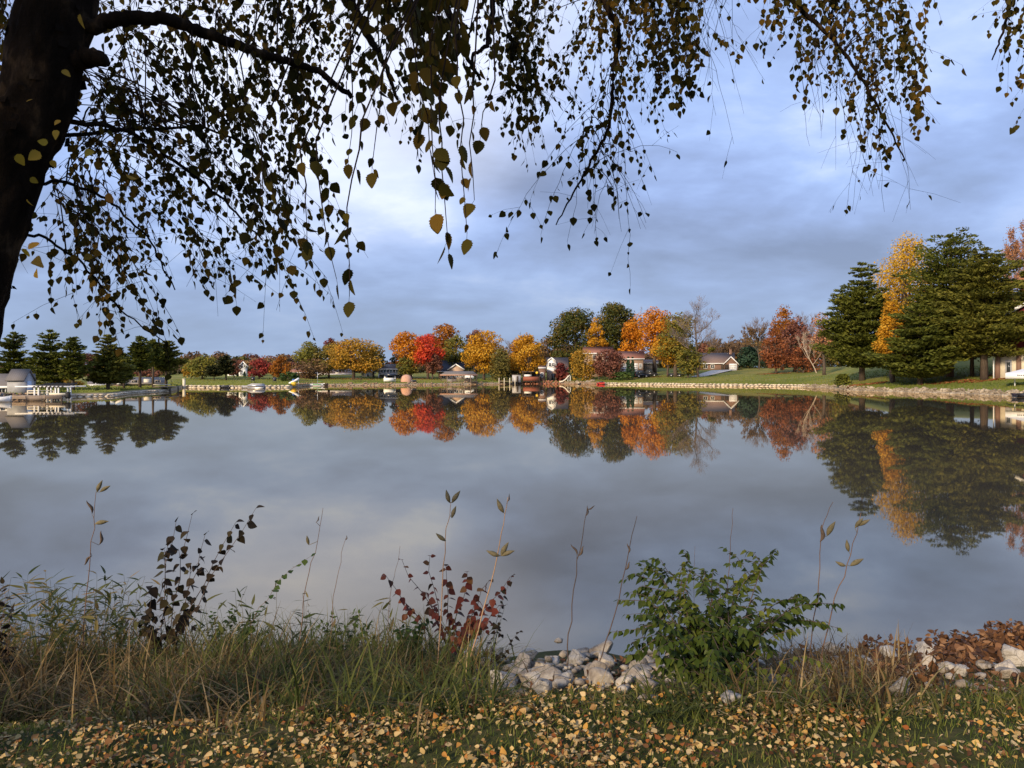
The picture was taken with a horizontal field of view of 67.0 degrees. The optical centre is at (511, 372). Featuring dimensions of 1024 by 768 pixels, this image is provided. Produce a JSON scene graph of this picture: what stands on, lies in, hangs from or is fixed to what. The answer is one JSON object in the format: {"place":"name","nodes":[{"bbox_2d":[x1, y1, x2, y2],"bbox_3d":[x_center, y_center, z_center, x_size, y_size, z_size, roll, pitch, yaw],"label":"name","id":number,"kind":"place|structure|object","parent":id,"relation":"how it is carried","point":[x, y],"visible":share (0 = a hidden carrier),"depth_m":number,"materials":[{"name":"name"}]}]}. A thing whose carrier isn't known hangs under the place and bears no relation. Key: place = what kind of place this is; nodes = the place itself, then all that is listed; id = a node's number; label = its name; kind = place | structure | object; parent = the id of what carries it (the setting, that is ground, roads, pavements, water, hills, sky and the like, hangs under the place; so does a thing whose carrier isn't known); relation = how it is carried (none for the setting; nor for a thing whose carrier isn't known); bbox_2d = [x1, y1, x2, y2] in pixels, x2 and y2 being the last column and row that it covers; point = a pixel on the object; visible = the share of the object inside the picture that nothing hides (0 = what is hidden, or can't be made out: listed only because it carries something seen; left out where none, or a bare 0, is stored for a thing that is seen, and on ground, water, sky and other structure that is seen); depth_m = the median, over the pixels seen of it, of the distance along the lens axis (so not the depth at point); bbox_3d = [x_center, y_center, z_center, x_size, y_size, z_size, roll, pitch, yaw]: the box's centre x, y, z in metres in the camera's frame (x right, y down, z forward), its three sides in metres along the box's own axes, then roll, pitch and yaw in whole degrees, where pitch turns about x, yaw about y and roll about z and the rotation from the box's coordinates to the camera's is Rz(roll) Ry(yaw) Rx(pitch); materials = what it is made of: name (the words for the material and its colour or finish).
{"place":"outdoors","nodes":[
{"label":"outdoors","id":0,"kind":"place"},
{"bbox_2d":[0,384,1023,661],"bbox_3d":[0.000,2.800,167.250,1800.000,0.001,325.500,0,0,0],"label":"water","id":1,"kind":"structure","parent":0,"point":[930,486],"depth_m":16.86,"materials":[{"name":"liquid"}]},
{"bbox_2d":[12,390,74,400],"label":"dock","id":2,"kind":"object","parent":1,"relation":"in","point":[53,396],"visible":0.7,"depth_m":79.12,"materials":[{"name":"white wood"}]},
{"bbox_2d":[15,383,85,399],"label":"dock pergola","id":3,"kind":"object","parent":2,"relation":"on","point":[54,385],"visible":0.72,"depth_m":80.72,"materials":[{"name":"white paint"}]},
{"bbox_2d":[0,565,421,675],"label":"reeds","id":4,"kind":"object","parent":1,"relation":"in","point":[88,616],"visible":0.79,"depth_m":5.78,"materials":[{"name":"green plant"}]},
{"bbox_2d":[0,355,1023,767],"bbox_3d":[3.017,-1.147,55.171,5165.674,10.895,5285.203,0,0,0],"label":"ground","id":5,"kind":"structure","parent":0,"point":[960,759],"depth_m":3.39,"materials":[{"name":"plant"}]},
{"bbox_2d":[0,577,24,682],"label":"dark herb","id":6,"kind":"object","parent":5,"relation":"on","point":[4,659],"visible":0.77,"depth_m":4.97,"materials":[{"name":"green plant"}]},
{"bbox_2d":[0,331,34,373],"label":"pine tree","id":7,"kind":"object","parent":5,"relation":"on","point":[11,345],"visible":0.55,"depth_m":99.22,"materials":[{"name":"green plant"}]},
{"bbox_2d":[5,369,36,393],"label":"boathouse annex","id":8,"kind":"object","parent":5,"relation":"on","point":[19,377],"visible":0.9,"depth_m":84.48,"materials":[{"name":"grey wood"}]},
{"bbox_2d":[20,329,66,389],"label":"pine tree","id":9,"kind":"object","parent":5,"relation":"on","point":[48,369],"visible":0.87,"depth_m":97.06,"materials":[{"name":"green plant"}]},
{"bbox_2d":[58,336,93,389],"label":"pine tree","id":10,"kind":"object","parent":5,"relation":"on","point":[72,367],"visible":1,"depth_m":96.41,"materials":[{"name":"green plant"}]},
{"bbox_2d":[80,480,109,674],"bbox_3d":[-2.910,1.459,5.401,0.215,1.426,0.033,0,0,0],"label":"milkweed","id":11,"kind":"object","parent":5,"relation":"on","point":[98,487],"visible":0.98,"depth_m":5.39,"materials":[{"name":"plant"}]},
{"bbox_2d":[82,334,136,389],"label":"pine tree","id":12,"kind":"object","parent":5,"relation":"on","point":[114,371],"visible":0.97,"depth_m":101.07,"materials":[{"name":"green plant"}]},
{"bbox_2d":[63,389,172,397],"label":"stone seawall","id":13,"kind":"object","parent":5,"relation":"on","point":[123,393],"visible":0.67,"depth_m":98.79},
{"bbox_2d":[127,335,154,386],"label":"pine tree","id":14,"kind":"object","parent":5,"relation":"on","point":[140,354],"visible":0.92,"depth_m":115.36,"materials":[{"name":"green plant"}]},
{"bbox_2d":[125,377,167,385],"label":"ranch house","id":15,"kind":"structure","parent":5,"relation":"on","point":[146,381],"depth_m":130.77,"materials":[{"name":"beige"}]},
{"bbox_2d":[143,338,164,386],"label":"pine tree","id":16,"kind":"object","parent":5,"relation":"on","point":[158,356],"visible":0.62,"depth_m":120.80,"materials":[{"name":"green plant"}]},
{"bbox_2d":[151,340,188,385],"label":"pine tree","id":17,"kind":"object","parent":5,"relation":"on","point":[172,362],"visible":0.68,"depth_m":123.75,"materials":[{"name":"green plant"}]},
{"bbox_2d":[125,505,263,663],"bbox_3d":[-2.284,1.591,5.461,0.942,1.299,0.533,0,0,23],"label":"dark sapling","id":18,"kind":"object","parent":5,"relation":"on","point":[172,550],"visible":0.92,"depth_m":5.57,"materials":[{"name":"brown plant"}]},
{"bbox_2d":[180,354,217,379],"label":"autumn tree","id":19,"kind":"object","parent":5,"relation":"on","point":[193,365],"visible":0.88,"depth_m":171.08,"materials":[{"name":"green plant"}]},
{"bbox_2d":[215,355,235,379],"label":"tree","id":20,"kind":"object","parent":5,"relation":"on","point":[225,363],"visible":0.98,"depth_m":168.19,"materials":[{"name":"green plant"}]},
{"bbox_2d":[196,605,268,648],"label":"leafy weed","id":21,"kind":"object","parent":5,"relation":"on","point":[225,621],"visible":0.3,"depth_m":7.45,"materials":[{"name":"green plant"}]},
{"bbox_2d":[248,358,270,378],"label":"maple tree","id":22,"kind":"object","parent":5,"relation":"on","point":[259,364],"visible":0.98,"depth_m":177.36,"materials":[{"name":"red plant"}]},
{"bbox_2d":[234,553,315,650],"bbox_3d":[-1.909,1.807,5.670,1.170,1.100,0.326,0,0,42],"label":"green vine","id":23,"kind":"object","parent":5,"relation":"on","point":[304,562],"visible":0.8,"depth_m":5.41,"materials":[{"name":"green plant"}]},
{"bbox_2d":[268,356,292,379],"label":"maple tree","id":24,"kind":"object","parent":5,"relation":"on","point":[283,369],"visible":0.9,"depth_m":175.11,"materials":[{"name":"orange plant"}]},
{"bbox_2d":[0,381,605,399],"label":"shore stones","id":25,"kind":"object","parent":5,"relation":"on","point":[32,393],"visible":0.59,"depth_m":175.80,"materials":[{"name":"stone"}]},
{"bbox_2d":[291,341,323,366],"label":"autumn tree","id":26,"kind":"object","parent":5,"relation":"on","point":[304,353],"visible":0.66,"depth_m":203.04,"materials":[{"name":"green plant"}]},
{"bbox_2d":[290,358,330,378],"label":"brown tree","id":27,"kind":"object","parent":5,"relation":"on","point":[305,368],"visible":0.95,"depth_m":194.26,"materials":[{"name":"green plant"}]},
{"bbox_2d":[309,342,349,376],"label":"autumn tree","id":28,"kind":"object","parent":5,"relation":"on","point":[321,354],"visible":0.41,"depth_m":203.14,"materials":[{"name":"green plant"}]},
{"bbox_2d":[315,608,372,656],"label":"leafy weed","id":29,"kind":"object","parent":5,"relation":"on","point":[348,631],"visible":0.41,"depth_m":6.23,"materials":[{"name":"green plant"}]},
{"bbox_2d":[325,336,385,378],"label":"autumn tree","id":30,"kind":"object","parent":5,"relation":"on","point":[358,349],"visible":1,"depth_m":196.53,"materials":[{"name":"yellow plant"}]},
{"bbox_2d":[378,364,402,377],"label":"blue grey house","id":31,"kind":"structure","parent":5,"relation":"on","point":[389,369],"depth_m":205.75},
{"bbox_2d":[388,331,424,377],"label":"autumn tree","id":32,"kind":"object","parent":5,"relation":"on","point":[401,342],"visible":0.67,"depth_m":205.83,"materials":[{"name":"orange plant"}]},
{"bbox_2d":[381,618,433,660],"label":"leafy weed","id":33,"kind":"object","parent":5,"relation":"on","point":[415,633],"visible":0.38,"depth_m":5.62,"materials":[{"name":"green plant"}]},
{"bbox_2d":[396,356,418,374],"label":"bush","id":34,"kind":"object","parent":5,"relation":"on","point":[406,368],"visible":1,"depth_m":202.08,"materials":[{"name":"green plant"}]},
{"bbox_2d":[0,331,858,376],"bbox_3d":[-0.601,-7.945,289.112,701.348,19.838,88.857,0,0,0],"label":"distant woods","id":35,"kind":"object","parent":5,"relation":"on","point":[829,362],"visible":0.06,"depth_m":269.38,"materials":[{"name":"brown plant"}]},
{"bbox_2d":[413,333,445,378],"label":"maple tree","id":36,"kind":"object","parent":5,"relation":"on","point":[428,340],"visible":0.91,"depth_m":203.15,"materials":[{"name":"red plant"}]},
{"bbox_2d":[424,352,442,378],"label":"autumn tree","id":37,"kind":"object","parent":5,"relation":"on","point":[434,365],"visible":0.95,"depth_m":202.03,"materials":[{"name":"red plant"}]},
{"bbox_2d":[380,554,513,658],"bbox_3d":[-0.327,1.826,5.596,1.033,1.080,1.030,0,0,34],"label":"red shrub","id":38,"kind":"object","parent":5,"relation":"on","point":[432,613],"visible":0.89,"depth_m":5.53,"materials":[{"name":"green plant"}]},
{"bbox_2d":[432,323,462,360],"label":"autumn tree","id":39,"kind":"object","parent":5,"relation":"on","point":[447,330],"visible":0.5,"depth_m":224.14,"materials":[{"name":"orange plant"}]},
{"bbox_2d":[436,490,459,662],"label":"milkweed","id":40,"kind":"object","parent":5,"relation":"on","point":[453,512],"visible":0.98,"depth_m":5.25,"materials":[{"name":"plant"}]},
{"bbox_2d":[440,334,471,370],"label":"autumn tree","id":41,"kind":"object","parent":5,"relation":"on","point":[452,351],"visible":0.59,"depth_m":216.91,"materials":[{"name":"green plant"}]},
{"bbox_2d":[440,371,477,383],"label":"lakeside pavilion","id":42,"kind":"structure","parent":5,"relation":"on","point":[458,373],"depth_m":188.75,"materials":[{"name":"grey"}]},
{"bbox_2d":[461,329,507,379],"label":"autumn tree","id":43,"kind":"object","parent":5,"relation":"on","point":[477,344],"visible":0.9,"depth_m":205.39,"materials":[{"name":"yellow plant"}]},
{"bbox_2d":[470,494,513,656],"bbox_3d":[-0.163,1.414,5.001,0.367,1.271,0.035,0,0,0],"label":"milkweed","id":44,"kind":"object","parent":5,"relation":"on","point":[503,552],"visible":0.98,"depth_m":4.99,"materials":[{"name":"plant"}]},
{"bbox_2d":[488,347,511,380],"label":"willow tree","id":45,"kind":"object","parent":5,"relation":"on","point":[501,367],"visible":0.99,"depth_m":200.27,"materials":[{"name":"green plant"}]},
{"bbox_2d":[481,574,522,662],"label":"trailing shoot","id":46,"kind":"object","parent":5,"relation":"on","point":[498,656],"visible":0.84,"depth_m":5.40,"materials":[{"name":"green plant"}]},
{"bbox_2d":[488,670,516,692],"bbox_3d":[-0.059,1.879,4.726,0.180,0.141,0.128,0,0,0],"label":"boulder","id":47,"kind":"object","parent":5,"relation":"on","point":[512,675],"visible":0.41,"depth_m":4.70,"materials":[{"name":"stone"}]},
{"bbox_2d":[0,0,1023,385],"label":"birch tree","id":48,"kind":"object","parent":5,"relation":"on","point":[48,56],"visible":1,"depth_m":3.54,"materials":[{"name":"green plant"}]},
{"bbox_2d":[0,596,1023,756],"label":"tall grass","id":49,"kind":"structure","parent":5,"relation":"on","point":[453,702],"depth_m":4.12,"materials":[{"name":"plant"}]},
{"bbox_2d":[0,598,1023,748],"bbox_3d":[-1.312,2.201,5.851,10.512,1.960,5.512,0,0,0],"label":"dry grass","id":50,"kind":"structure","parent":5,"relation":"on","point":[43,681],"depth_m":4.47,"materials":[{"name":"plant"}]},
{"bbox_2d":[0,675,1023,767],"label":"fallen leaves","id":51,"kind":"object","parent":5,"relation":"on","point":[575,736],"visible":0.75,"depth_m":3.35,"materials":[{"name":"yellow plant"}]},
{"bbox_2d":[0,682,1023,767],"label":"lawn grass","id":52,"kind":"structure","parent":5,"relation":"on","point":[33,728],"depth_m":3.41,"materials":[{"name":"plant"}]},
{"bbox_2d":[4,365,1023,393],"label":"grass","id":53,"kind":"structure","parent":5,"relation":"on","point":[99,389],"depth_m":148.80,"materials":[{"name":"plant"}]},
{"bbox_2d":[515,652,530,668],"bbox_3d":[0.071,1.939,5.153,0.091,0.139,0.121,0,0,37],"label":"boulder","id":54,"kind":"object","parent":5,"relation":"on","point":[527,659],"visible":0.57,"depth_m":5.14,"materials":[{"name":"stone"}]},
{"bbox_2d":[509,332,547,375],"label":"autumn tree","id":55,"kind":"object","parent":5,"relation":"on","point":[527,361],"visible":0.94,"depth_m":206.00,"materials":[{"name":"yellow plant"}]},
{"bbox_2d":[522,372,539,383],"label":"boat shelter","id":56,"kind":"object","parent":5,"relation":"on","point":[530,377],"visible":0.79,"depth_m":197.16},
{"bbox_2d":[532,678,552,695],"bbox_3d":[0.160,1.627,4.038,0.099,0.095,0.128,0,0,15],"label":"boulder","id":57,"kind":"object","parent":5,"relation":"on","point":[540,685],"visible":0.81,"depth_m":3.99,"materials":[{"name":"stone"}]},
{"bbox_2d":[530,666,561,683],"bbox_3d":[0.210,1.868,4.748,0.199,0.122,0.139,0,0,0],"label":"stone","id":58,"kind":"object","parent":5,"relation":"on","point":[548,673],"visible":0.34,"depth_m":4.74,"materials":[{"name":"stone"}]},
{"bbox_2d":[534,336,562,371],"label":"brown tree","id":59,"kind":"object","parent":5,"relation":"on","point":[545,351],"visible":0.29,"depth_m":231.22,"materials":[{"name":"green plant"}]},
{"bbox_2d":[546,357,555,380],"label":"white gabled house","id":60,"kind":"structure","parent":5,"relation":"on","point":[551,368],"depth_m":204.90,"materials":[{"name":"paint"}]},
{"bbox_2d":[554,362,569,380],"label":"dark tree","id":61,"kind":"object","parent":5,"relation":"on","point":[561,372],"visible":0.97,"depth_m":204.58,"materials":[{"name":"red plant"}]},
{"bbox_2d":[546,305,603,376],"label":"oak tree","id":62,"kind":"object","parent":5,"relation":"on","point":[569,328],"visible":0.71,"depth_m":226.05,"materials":[{"name":"green plant"}]},
{"bbox_2d":[566,649,585,664],"bbox_3d":[0.520,2.244,6.117,0.148,0.119,0.135,0,0,24],"label":"boulder","id":63,"kind":"object","parent":5,"relation":"on","point":[575,655],"visible":0.77,"depth_m":6.08,"materials":[{"name":"stone"}]},
{"bbox_2d":[566,505,593,670],"bbox_3d":[0.433,1.399,4.899,0.190,1.126,0.024,0,0,0],"label":"milkweed","id":64,"kind":"object","parent":5,"relation":"on","point":[574,548],"visible":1,"depth_m":4.89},
{"bbox_2d":[569,349,596,379],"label":"willow tree","id":65,"kind":"object","parent":5,"relation":"on","point":[577,359],"visible":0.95,"depth_m":201.51,"materials":[{"name":"yellow plant"}]},
{"bbox_2d":[585,317,608,346],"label":"autumn tree","id":66,"kind":"object","parent":5,"relation":"on","point":[597,340],"visible":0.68,"depth_m":222.16,"materials":[{"name":"yellow plant"}]},
{"bbox_2d":[583,347,612,377],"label":"brick house","id":67,"kind":"structure","parent":5,"relation":"on","point":[594,350],"depth_m":216.70,"materials":[{"name":"red"}]},
{"bbox_2d":[588,667,613,687],"bbox_3d":[0.487,1.688,4.295,0.111,0.099,0.130,0,0,-20],"label":"stone","id":68,"kind":"object","parent":5,"relation":"on","point":[595,675],"visible":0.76,"depth_m":4.25,"materials":[{"name":"stone"}]},
{"bbox_2d":[592,348,626,379],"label":"maple tree","id":69,"kind":"object","parent":5,"relation":"on","point":[615,362],"visible":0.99,"depth_m":197.66,"materials":[{"name":"red plant"}]},
{"bbox_2d":[594,302,645,353],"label":"oak tree","id":70,"kind":"object","parent":5,"relation":"on","point":[612,327],"visible":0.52,"depth_m":226.83,"materials":[{"name":"green plant"}]},
{"bbox_2d":[617,317,644,350],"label":"autumn tree","id":71,"kind":"object","parent":5,"relation":"on","point":[629,327],"visible":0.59,"depth_m":220.53,"materials":[{"name":"orange plant"}]},
{"bbox_2d":[617,351,644,374],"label":"garage wing","id":72,"kind":"structure","parent":5,"relation":"on","point":[639,357],"depth_m":207.14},
{"bbox_2d":[633,306,671,372],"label":"autumn tree","id":73,"kind":"object","parent":5,"relation":"on","point":[650,329],"visible":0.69,"depth_m":213.64,"materials":[{"name":"orange plant"}]},
{"bbox_2d":[316,372,1004,388],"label":"fallen leaves","id":74,"kind":"object","parent":5,"relation":"on","point":[965,380],"visible":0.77,"depth_m":114.78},
{"bbox_2d":[648,335,678,376],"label":"autumn tree","id":75,"kind":"object","parent":5,"relation":"on","point":[666,360],"visible":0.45,"depth_m":202.32,"materials":[{"name":"yellow plant"}]},
{"bbox_2d":[653,312,697,376],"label":"autumn tree","id":76,"kind":"object","parent":5,"relation":"on","point":[677,345],"visible":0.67,"depth_m":197.98,"materials":[{"name":"green plant"}]},
{"bbox_2d":[675,348,707,377],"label":"autumn tree","id":77,"kind":"object","parent":5,"relation":"on","point":[693,361],"visible":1,"depth_m":191.61,"materials":[{"name":"green plant"}]},
{"bbox_2d":[669,296,720,377],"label":"bare tree","id":78,"kind":"object","parent":5,"relation":"on","point":[712,342],"visible":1,"depth_m":190.41,"materials":[{"name":"brown plant"}]},
{"bbox_2d":[605,382,806,386],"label":"stone seawall","id":79,"kind":"object","parent":5,"relation":"on","point":[727,384],"visible":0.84,"depth_m":168.90,"materials":[{"name":"stone"}]},
{"bbox_2d":[698,349,734,369],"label":"brown roofed house","id":80,"kind":"structure","parent":5,"relation":"on","point":[715,361],"depth_m":233.29,"materials":[{"name":"brick"}]},
{"bbox_2d":[609,547,844,697],"bbox_3d":[1.356,1.573,4.731,1.857,0.806,1.426,0,0,-22],"label":"leafy shrub","id":81,"kind":"object","parent":5,"relation":"on","point":[697,646],"visible":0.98,"depth_m":4.66,"materials":[{"name":"green plant"}]},
{"bbox_2d":[736,345,764,367],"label":"spruce tree","id":82,"kind":"object","parent":5,"relation":"on","point":[749,357],"visible":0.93,"depth_m":233.81,"materials":[{"name":"green plant"}]},
{"bbox_2d":[741,317,773,369],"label":"bare tree","id":83,"kind":"object","parent":5,"relation":"on","point":[751,332],"visible":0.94,"depth_m":227.06,"materials":[{"name":"brown plant"}]},
{"bbox_2d":[499,618,1023,698],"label":"oak leaf drift","id":84,"kind":"object","parent":5,"relation":"on","point":[987,645],"visible":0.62,"depth_m":6.48,"materials":[{"name":"brown plant"}]},
{"bbox_2d":[759,327,790,372],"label":"maple tree","id":85,"kind":"object","parent":5,"relation":"on","point":[771,357],"visible":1,"depth_m":200.27,"materials":[{"name":"red plant"}]},
{"bbox_2d":[769,305,794,369],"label":"autumn tree","id":86,"kind":"object","parent":5,"relation":"on","point":[784,314],"visible":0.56,"depth_m":215.46,"materials":[{"name":"brown plant"}]},
{"bbox_2d":[777,316,817,371],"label":"maple tree","id":87,"kind":"object","parent":5,"relation":"on","point":[794,330],"visible":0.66,"depth_m":203.32,"materials":[{"name":"red plant"}]},
{"bbox_2d":[787,343,821,372],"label":"maple tree","id":88,"kind":"object","parent":5,"relation":"on","point":[804,363],"visible":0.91,"depth_m":196.33,"materials":[{"name":"red plant"}]},
{"bbox_2d":[810,312,831,374],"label":"autumn tree","id":89,"kind":"object","parent":5,"relation":"on","point":[822,339],"visible":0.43,"depth_m":177.86,"materials":[{"name":"brown plant"}]},
{"bbox_2d":[808,502,835,663],"bbox_3d":[2.111,1.487,5.299,0.203,1.209,0.039,0,0,0],"label":"milkweed","id":90,"kind":"object","parent":5,"relation":"on","point":[830,528],"visible":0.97,"depth_m":5.29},
{"bbox_2d":[820,514,869,661],"bbox_3d":[2.223,1.500,5.201,0.368,1.120,0.036,0,0,0],"label":"milkweed","id":91,"kind":"object","parent":5,"relation":"on","point":[859,522],"visible":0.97,"depth_m":5.20,"materials":[{"name":"plant"}]},
{"bbox_2d":[809,261,906,380],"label":"pine tree","id":92,"kind":"object","parent":5,"relation":"on","point":[859,307],"visible":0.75,"depth_m":132.11,"materials":[{"name":"green plant"}]},
{"bbox_2d":[871,291,910,382],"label":"autumn tree","id":93,"kind":"object","parent":5,"relation":"on","point":[885,327],"visible":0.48,"depth_m":121.60,"materials":[{"name":"yellow plant"}]},
{"bbox_2d":[865,230,942,327],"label":"autumn tree","id":94,"kind":"object","parent":5,"relation":"on","point":[903,263],"visible":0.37,"depth_m":139.78,"materials":[{"name":"yellow plant"}]},
{"bbox_2d":[798,383,1023,395],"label":"bank rocks","id":95,"kind":"object","parent":5,"relation":"on","point":[974,391],"visible":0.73,"depth_m":107.97,"materials":[{"name":"stone"}]},
{"bbox_2d":[859,304,970,384],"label":"pine tree","id":96,"kind":"object","parent":5,"relation":"on","point":[934,349],"visible":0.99,"depth_m":113.07,"materials":[{"name":"green plant"}]},
{"bbox_2d":[874,227,1019,376],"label":"pine tree","id":97,"kind":"object","parent":5,"relation":"on","point":[933,273],"visible":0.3,"depth_m":120.45,"materials":[{"name":"green plant"}]},
{"bbox_2d":[927,245,1023,379],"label":"pine tree","id":98,"kind":"object","parent":5,"relation":"on","point":[986,299],"visible":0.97,"depth_m":109.83,"materials":[{"name":"green plant"}]},
{"bbox_2d":[993,303,1023,378],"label":"house","id":99,"kind":"structure","parent":5,"relation":"on","point":[1003,365],"depth_m":110.85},
{"bbox_2d":[1001,220,1023,291],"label":"autumn tree","id":100,"kind":"object","parent":5,"relation":"on","point":[1011,252],"visible":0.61,"depth_m":142.23,"materials":[{"name":"orange plant"}]},
{"bbox_2d":[1001,644,1023,666],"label":"boulder","id":101,"kind":"object","parent":5,"relation":"on","point":[1014,655],"visible":0.84,"depth_m":6.37,"materials":[{"name":"stone"}]},
{"bbox_2d":[0,0,1023,367],"label":"sky","id":102,"kind":"structure","parent":0,"point":[759,238],"materials":[{"name":"blue"}]},
{"bbox_2d":[474,637,1009,700],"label":"rocks","id":103,"kind":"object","parent":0,"point":[560,683],"depth_m":4.72,"materials":[{"name":"stone"}]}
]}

